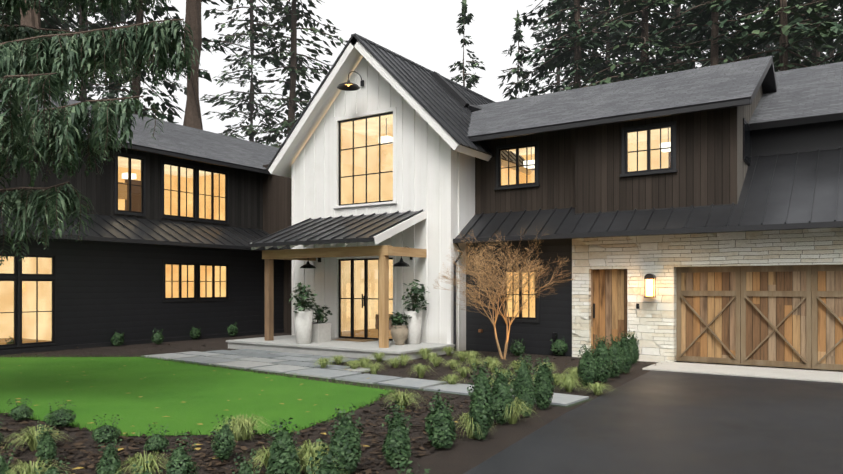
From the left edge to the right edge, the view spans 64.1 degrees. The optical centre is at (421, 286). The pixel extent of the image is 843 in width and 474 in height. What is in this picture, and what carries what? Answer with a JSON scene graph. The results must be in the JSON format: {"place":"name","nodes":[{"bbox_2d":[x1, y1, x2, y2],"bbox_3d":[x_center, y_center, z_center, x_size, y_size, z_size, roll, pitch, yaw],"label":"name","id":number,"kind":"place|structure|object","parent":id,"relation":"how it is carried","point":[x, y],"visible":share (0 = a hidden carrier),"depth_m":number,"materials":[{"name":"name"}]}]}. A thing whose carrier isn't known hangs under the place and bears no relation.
{"place":"outdoors","nodes":[
{"label":"outdoors","id":0,"kind":"place"},
{"bbox_2d":[0,333,658,473],"bbox_3d":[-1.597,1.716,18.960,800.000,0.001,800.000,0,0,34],"label":"ground","id":1,"kind":"structure","parent":0,"point":[461,454],"depth_m":8.29,"materials":[{"name":"brown soil"}]},
{"bbox_2d":[0,443,15,473],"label":"boxwood shrub","id":2,"kind":"object","parent":1,"relation":"on","point":[4,466],"visible":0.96,"depth_m":5.54,"materials":[{"name":"green plant"}]},
{"bbox_2d":[0,5,18,29],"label":"conifer tree","id":3,"kind":"object","parent":1,"relation":"on","point":[15,22],"visible":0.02,"depth_m":35.36,"materials":[{"name":"green plant"}]},
{"bbox_2d":[5,336,22,343],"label":"shrub","id":4,"kind":"object","parent":1,"relation":"on","point":[11,341],"depth_m":17.26,"materials":[{"name":"green plant"}]},
{"bbox_2d":[8,396,33,420],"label":"boxwood shrub","id":5,"kind":"object","parent":1,"relation":"on","point":[22,411],"visible":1,"depth_m":8.46,"materials":[{"name":"green plant"}]},
{"bbox_2d":[20,0,40,84],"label":"conifer tree","id":6,"kind":"object","parent":1,"relation":"on","point":[33,19],"visible":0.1,"depth_m":26.15,"materials":[{"name":"brown plant"}]},
{"bbox_2d":[1,3,77,97],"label":"conifer tree","id":7,"kind":"object","parent":1,"relation":"on","point":[65,26],"visible":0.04,"depth_m":54.48,"materials":[{"name":"green plant"}]},
{"bbox_2d":[0,0,83,70],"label":"conifer tree","id":8,"kind":"object","parent":1,"relation":"on","point":[52,23],"visible":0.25,"depth_m":36.26,"materials":[{"name":"green plant"}]},
{"bbox_2d":[35,420,59,461],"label":"boxwood shrub","id":9,"kind":"object","parent":1,"relation":"on","point":[46,444],"visible":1,"depth_m":6.46,"materials":[{"name":"green plant"}]},
{"bbox_2d":[0,0,103,97],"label":"conifer tree","id":10,"kind":"object","parent":1,"relation":"on","point":[69,30],"depth_m":60.09,"materials":[{"name":"green plant"}]},
{"bbox_2d":[34,454,69,473],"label":"boxwood shrub","id":11,"kind":"object","parent":1,"relation":"on","point":[51,470],"visible":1,"depth_m":5.01,"materials":[{"name":"green plant"}]},
{"bbox_2d":[43,399,76,426],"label":"boxwood shrub","id":12,"kind":"object","parent":1,"relation":"on","point":[62,417],"visible":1,"depth_m":8.03,"materials":[{"name":"green plant"}]},
{"bbox_2d":[43,0,132,102],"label":"conifer tree","id":13,"kind":"object","parent":1,"relation":"on","point":[84,91],"visible":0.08,"depth_m":43.06,"materials":[{"name":"green plant"}]},
{"bbox_2d":[0,0,200,264],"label":"cedar tree","id":14,"kind":"object","parent":1,"relation":"on","point":[31,129],"visible":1,"depth_m":9.46,"materials":[{"name":"green plant"}]},
{"bbox_2d":[92,413,121,441],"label":"boxwood shrub","id":15,"kind":"object","parent":1,"relation":"on","point":[101,431],"visible":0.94,"depth_m":7.27,"materials":[{"name":"green plant"}]},
{"bbox_2d":[95,432,123,473],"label":"boxwood shrub","id":16,"kind":"object","parent":1,"relation":"on","point":[110,462],"visible":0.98,"depth_m":5.75,"materials":[{"name":"green plant"}]},
{"bbox_2d":[110,330,123,345],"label":"shrub","id":17,"kind":"object","parent":1,"relation":"on","point":[117,339],"visible":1,"depth_m":19.15,"materials":[{"name":"green plant"}]},
{"bbox_2d":[74,2,186,113],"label":"conifer tree","id":18,"kind":"object","parent":1,"relation":"on","point":[104,20],"visible":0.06,"depth_m":61.57,"materials":[{"name":"green plant"}]},
{"bbox_2d":[0,87,291,354],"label":"house wing","id":19,"kind":"structure","parent":1,"relation":"on","point":[185,216],"depth_m":21.16,"materials":[{"name":"black wood"}]},
{"bbox_2d":[131,456,162,473],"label":"boxwood shrub","id":20,"kind":"object","parent":1,"relation":"on","point":[135,469],"visible":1,"depth_m":4.80,"materials":[{"name":"green plant"}]},
{"bbox_2d":[144,422,168,451],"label":"boxwood shrub","id":21,"kind":"object","parent":1,"relation":"on","point":[156,442],"visible":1,"depth_m":6.87,"materials":[{"name":"green plant"}]},
{"bbox_2d":[151,328,164,344],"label":"shrub","id":22,"kind":"object","parent":1,"relation":"on","point":[157,337],"visible":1,"depth_m":19.67,"materials":[{"name":"green plant"}]},
{"bbox_2d":[88,0,236,122],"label":"conifer tree","id":23,"kind":"object","parent":1,"relation":"on","point":[140,16],"visible":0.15,"depth_m":39.59,"materials":[{"name":"green plant"}]},
{"bbox_2d":[163,433,199,473],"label":"boxwood shrub","id":24,"kind":"object","parent":1,"relation":"on","point":[180,460],"visible":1,"depth_m":5.55,"materials":[{"name":"green plant"}]},
{"bbox_2d":[183,0,202,129],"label":"conifer tree","id":25,"kind":"object","parent":1,"relation":"on","point":[192,117],"visible":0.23,"depth_m":37.19,"materials":[{"name":"brown plant"}]},
{"bbox_2d":[190,325,200,338],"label":"shrub","id":26,"kind":"object","parent":1,"relation":"on","point":[195,333],"visible":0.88,"depth_m":21.46,"materials":[{"name":"green plant"}]},
{"bbox_2d":[0,354,394,436],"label":"lawn","id":27,"kind":"structure","parent":1,"relation":"on","point":[190,397],"depth_m":10.62,"materials":[{"name":"green plant"}]},
{"bbox_2d":[15,358,457,468],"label":"fallen leaves","id":28,"kind":"object","parent":27,"relation":"on","point":[119,449],"visible":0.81,"depth_m":8.60,"materials":[{"name":"brown plant"}]},
{"bbox_2d":[208,414,235,460],"bbox_3d":[-1.939,1.471,6.556,0.272,0.454,0.236,0,0,-22],"label":"boxwood shrub","id":29,"kind":"object","parent":1,"relation":"on","point":[223,441],"visible":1,"depth_m":6.50,"materials":[{"name":"green plant"}]},
{"bbox_2d":[227,322,237,335],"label":"shrub","id":30,"kind":"object","parent":1,"relation":"on","point":[232,330],"visible":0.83,"depth_m":22.72,"materials":[{"name":"green plant"}]},
{"bbox_2d":[231,448,262,473],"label":"boxwood shrub","id":31,"kind":"object","parent":1,"relation":"on","point":[245,468],"visible":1,"depth_m":5.03,"materials":[{"name":"green plant"}]},
{"bbox_2d":[200,0,308,146],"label":"conifer tree","id":32,"kind":"object","parent":1,"relation":"on","point":[250,107],"visible":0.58,"depth_m":56.99,"materials":[{"name":"green plant"}]},
{"bbox_2d":[265,417,302,473],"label":"yew shrub","id":33,"kind":"object","parent":1,"relation":"on","point":[283,459],"visible":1,"depth_m":5.54,"materials":[{"name":"green plant"}]},
{"bbox_2d":[243,0,347,147],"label":"conifer tree","id":34,"kind":"object","parent":1,"relation":"on","point":[293,15],"visible":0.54,"depth_m":47.55,"materials":[{"name":"green plant"}]},
{"bbox_2d":[3,346,613,473],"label":"sedge tufts","id":35,"kind":"object","parent":1,"relation":"on","point":[242,428],"visible":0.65,"depth_m":8.42,"materials":[{"name":"green plant"}]},
{"bbox_2d":[305,437,346,473],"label":"yew shrub","id":36,"kind":"object","parent":1,"relation":"on","point":[327,465],"visible":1,"depth_m":4.46,"materials":[{"name":"green plant"}]},
{"bbox_2d":[0,344,657,473],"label":"mulch bark chips","id":37,"kind":"object","parent":1,"relation":"on","point":[210,469],"visible":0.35,"depth_m":7.15,"materials":[{"name":"brown wood"}]},
{"bbox_2d":[533,356,554,408],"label":"yew shrub","id":38,"kind":"object","parent":37,"relation":"on","point":[543,386],"visible":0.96,"depth_m":9.27,"materials":[{"name":"green plant"}]},
{"bbox_2d":[328,403,363,473],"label":"yew shrub","id":39,"kind":"object","parent":1,"relation":"on","point":[347,434],"visible":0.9,"depth_m":6.00,"materials":[{"name":"green plant"}]},
{"bbox_2d":[381,401,411,468],"bbox_3d":[-0.227,1.399,6.383,0.286,0.617,0.321,0,0,-40],"label":"yew shrub","id":40,"kind":"object","parent":1,"relation":"on","point":[396,449],"visible":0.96,"depth_m":6.30,"materials":[{"name":"green plant"}]},
{"bbox_2d":[266,33,534,351],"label":"house","id":41,"kind":"structure","parent":1,"relation":"on","point":[390,135],"depth_m":18.97,"materials":[{"name":"white wood"}]},
{"bbox_2d":[289,282,316,343],"bbox_3d":[-3.060,0.692,17.541,0.747,1.603,0.862,0,0,-28],"label":"potted plant","id":42,"kind":"object","parent":41,"relation":"on","point":[303,323],"visible":1,"depth_m":17.37,"materials":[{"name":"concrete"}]},
{"bbox_2d":[300,258,320,267],"bbox_3d":[-3.179,-0.787,19.550,0.475,0.536,0.722,0,0,56],"label":"wall lamp","id":43,"kind":"object","parent":41,"relation":"attached to","point":[307,265],"visible":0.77,"depth_m":19.38,"materials":[{"name":"black metal"}]},
{"bbox_2d":[311,305,332,342],"bbox_3d":[-2.750,0.987,18.147,0.638,1.014,0.713,0,0,34],"label":"porch planter","id":44,"kind":"object","parent":41,"relation":"on","point":[321,331],"visible":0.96,"depth_m":18.00,"materials":[{"name":"concrete"}]},
{"bbox_2d":[226,209,454,360],"bbox_3d":[-2.251,-0.162,17.978,5.920,3.755,2.480,0,0,34],"label":"porch","id":45,"kind":"object","parent":41,"relation":"attached to","point":[361,229],"visible":0.98,"depth_m":17.28,"materials":[{"name":"black metal"}]},
{"bbox_2d":[337,71,363,90],"bbox_3d":[-1.982,-5.697,18.576,0.631,0.516,0.899,0,0,8],"label":"wall lamp","id":46,"kind":"object","parent":41,"relation":"attached to","point":[348,85],"visible":1,"depth_m":18.61,"materials":[{"name":"black metal"}]},
{"bbox_2d":[389,312,411,344],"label":"potted plant","id":47,"kind":"object","parent":41,"relation":"on","point":[399,332],"visible":1,"depth_m":17.04,"materials":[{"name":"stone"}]},
{"bbox_2d":[393,246,412,266],"bbox_3d":[-0.424,-0.787,17.715,0.475,0.536,0.722,0,0,56],"label":"wall lamp","id":48,"kind":"object","parent":41,"relation":"attached to","point":[401,263],"visible":0.79,"depth_m":17.57,"materials":[{"name":"black metal"}]},
{"bbox_2d":[402,279,429,343],"bbox_3d":[-0.180,0.659,17.465,0.776,1.670,1.050,0,0,34],"label":"potted plant","id":49,"kind":"object","parent":41,"relation":"on","point":[414,325],"visible":1,"depth_m":17.30,"materials":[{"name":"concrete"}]},
{"bbox_2d":[397,459,430,473],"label":"yew shrub","id":50,"kind":"object","parent":1,"relation":"on","point":[408,464],"visible":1,"depth_m":4.24,"materials":[{"name":"green plant"}]},
{"bbox_2d":[424,389,456,448],"bbox_3d":[0.202,1.395,7.094,0.347,0.611,0.354,0,0,-34],"label":"yew shrub","id":51,"kind":"object","parent":1,"relation":"on","point":[442,429],"visible":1,"depth_m":7.02,"materials":[{"name":"green plant"}]},
{"bbox_2d":[449,0,484,88],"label":"conifer tree","id":52,"kind":"object","parent":1,"relation":"on","point":[464,19],"visible":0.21,"depth_m":51.95,"materials":[{"name":"green plant"}]},
{"bbox_2d":[467,361,494,439],"bbox_3d":[0.667,1.272,7.491,0.357,0.870,0.320,0,0,34],"label":"yew shrub","id":53,"kind":"object","parent":1,"relation":"on","point":[481,410],"visible":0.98,"depth_m":7.41,"materials":[{"name":"green plant"}]},
{"bbox_2d":[488,366,514,424],"bbox_3d":[0.981,1.341,8.325,0.356,0.733,0.352,0,0,34],"label":"yew shrub","id":54,"kind":"object","parent":1,"relation":"on","point":[503,394],"visible":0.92,"depth_m":8.23,"materials":[{"name":"green plant"}]},
{"bbox_2d":[434,228,574,358],"bbox_3d":[1.841,0.169,16.159,3.562,3.103,3.491,0,0,34],"label":"bare maple tree","id":55,"kind":"object","parent":1,"relation":"on","point":[491,278],"visible":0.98,"depth_m":15.78,"materials":[{"name":"brown plant"}]},
{"bbox_2d":[497,10,529,99],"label":"conifer tree","id":56,"kind":"object","parent":1,"relation":"on","point":[518,36],"visible":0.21,"depth_m":50.24,"materials":[{"name":"green plant"}]},
{"bbox_2d":[510,338,525,355],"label":"shrub","id":57,"kind":"object","parent":1,"relation":"on","point":[517,348],"visible":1,"depth_m":16.40,"materials":[{"name":"green plant"}]},
{"bbox_2d":[512,354,536,415],"bbox_3d":[1.344,1.289,8.828,0.339,0.824,0.349,0,0,34],"label":"yew shrub","id":58,"kind":"object","parent":1,"relation":"on","point":[523,387],"visible":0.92,"depth_m":8.74,"materials":[{"name":"green plant"}]},
{"bbox_2d":[522,0,589,96],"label":"conifer tree","id":59,"kind":"object","parent":1,"relation":"on","point":[559,74],"visible":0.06,"depth_m":64.29,"materials":[{"name":"green plant"}]},
{"bbox_2d":[276,56,842,371],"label":"house wing","id":60,"kind":"structure","parent":1,"relation":"on","point":[710,198],"depth_m":15.51,"materials":[{"name":"brown wood"}]},
{"bbox_2d":[644,274,655,297],"bbox_3d":[5.155,-0.014,15.171,0.220,0.540,0.220,0,0,34],"label":"wall lantern","id":61,"kind":"object","parent":60,"relation":"attached to","point":[650,284],"visible":1,"depth_m":15.10,"materials":[{"name":"white glass"}]},
{"bbox_2d":[550,335,568,354],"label":"shrub","id":62,"kind":"object","parent":1,"relation":"on","point":[558,347],"visible":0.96,"depth_m":16.42,"materials":[{"name":"green plant"}]},
{"bbox_2d":[504,0,641,96],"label":"conifer tree","id":63,"kind":"object","parent":1,"relation":"on","point":[566,54],"visible":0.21,"depth_m":42.42,"materials":[{"name":"green plant"}]},
{"bbox_2d":[522,0,623,85],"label":"conifer tree","id":64,"kind":"object","parent":1,"relation":"on","point":[558,27],"visible":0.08,"depth_m":58.84,"materials":[{"name":"green plant"}]},
{"bbox_2d":[577,344,597,385],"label":"yew shrub","id":65,"kind":"object","parent":1,"relation":"on","point":[587,368],"visible":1,"depth_m":11.32,"materials":[{"name":"green plant"}]},
{"bbox_2d":[592,335,612,381],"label":"yew shrub","id":66,"kind":"object","parent":1,"relation":"on","point":[603,361],"visible":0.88,"depth_m":11.82,"materials":[{"name":"green plant"}]},
{"bbox_2d":[606,335,623,377],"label":"yew shrub","id":67,"kind":"object","parent":1,"relation":"on","point":[617,363],"visible":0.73,"depth_m":12.44,"materials":[{"name":"green plant"}]},
{"bbox_2d":[552,0,685,91],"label":"conifer tree","id":68,"kind":"object","parent":1,"relation":"on","point":[613,34],"visible":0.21,"depth_m":50.56,"materials":[{"name":"green plant"}]},
{"bbox_2d":[617,331,631,373],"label":"yew shrub","id":69,"kind":"object","parent":1,"relation":"on","point":[626,353],"visible":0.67,"depth_m":13.01,"materials":[{"name":"green plant"}]},
{"bbox_2d":[626,330,639,363],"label":"yew shrub","id":70,"kind":"object","parent":1,"relation":"on","point":[635,350],"visible":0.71,"depth_m":14.68,"materials":[{"name":"green plant"}]},
{"bbox_2d":[560,0,707,90],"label":"conifer tree","id":71,"kind":"object","parent":1,"relation":"on","point":[643,31],"visible":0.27,"depth_m":40.12,"materials":[{"name":"green plant"}]},
{"bbox_2d":[596,0,684,71],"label":"conifer tree","id":72,"kind":"object","parent":1,"relation":"on","point":[622,38],"visible":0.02,"depth_m":66.46,"materials":[{"name":"green plant"}]},
{"bbox_2d":[616,0,732,80],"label":"conifer tree","id":73,"kind":"object","parent":1,"relation":"on","point":[677,11],"visible":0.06,"depth_m":46.49,"materials":[{"name":"green plant"}]},
{"bbox_2d":[611,0,762,82],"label":"conifer tree","id":74,"kind":"object","parent":1,"relation":"on","point":[712,35],"visible":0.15,"depth_m":38.84,"materials":[{"name":"green plant"}]},
{"bbox_2d":[652,0,741,69],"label":"conifer tree","id":75,"kind":"object","parent":1,"relation":"on","point":[702,53],"visible":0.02,"depth_m":56.43,"materials":[{"name":"green plant"}]},
{"bbox_2d":[685,11,776,60],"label":"conifer tree","id":76,"kind":"object","parent":1,"relation":"on","point":[743,42],"depth_m":62.21,"materials":[{"name":"green plant"}]},
{"bbox_2d":[699,0,837,68],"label":"conifer tree","id":77,"kind":"object","parent":1,"relation":"on","point":[762,16],"visible":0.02,"depth_m":44.55,"materials":[{"name":"green plant"}]},
{"bbox_2d":[701,0,838,71],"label":"conifer tree","id":78,"kind":"object","parent":1,"relation":"on","point":[783,11],"visible":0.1,"depth_m":36.30,"materials":[{"name":"green plant"}]},
{"bbox_2d":[726,0,842,68],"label":"conifer tree","id":79,"kind":"object","parent":1,"relation":"on","point":[766,47],"visible":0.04,"depth_m":50.78,"materials":[{"name":"green plant"}]},
{"bbox_2d":[737,0,842,67],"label":"conifer tree","id":80,"kind":"object","parent":1,"relation":"on","point":[816,55],"visible":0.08,"depth_m":42.41,"materials":[{"name":"green plant"}]},
{"bbox_2d":[738,0,842,64],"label":"conifer tree","id":81,"kind":"object","parent":1,"relation":"on","point":[837,28],"visible":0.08,"depth_m":37.06,"materials":[{"name":"green plant"}]},
{"bbox_2d":[755,1,836,64],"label":"conifer tree","id":82,"kind":"object","parent":1,"relation":"on","point":[801,55],"depth_m":58.92,"materials":[{"name":"green plant"}]},
{"bbox_2d":[761,2,842,66],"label":"conifer tree","id":83,"kind":"object","parent":1,"relation":"on","point":[832,53],"depth_m":51.18,"materials":[{"name":"green plant"}]},
{"bbox_2d":[141,349,591,406],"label":"walkway","id":84,"kind":"structure","parent":0,"point":[287,363],"depth_m":13.72,"materials":[{"name":"grey concrete"}]},
{"bbox_2d":[1,0,840,145],"label":"sky","id":85,"kind":"structure","parent":0,"point":[424,32],"materials":[{"name":"white"}]},
{"bbox_2d":[463,370,842,473],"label":"driveway asphalt","id":86,"kind":"structure","parent":0,"point":[659,422],"depth_m":7.88,"materials":[{"name":"black asphalt"}]},
{"bbox_2d":[643,361,842,382],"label":"concrete apron","id":87,"kind":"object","parent":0,"point":[781,373],"depth_m":13.31,"materials":[{"name":"concrete"}]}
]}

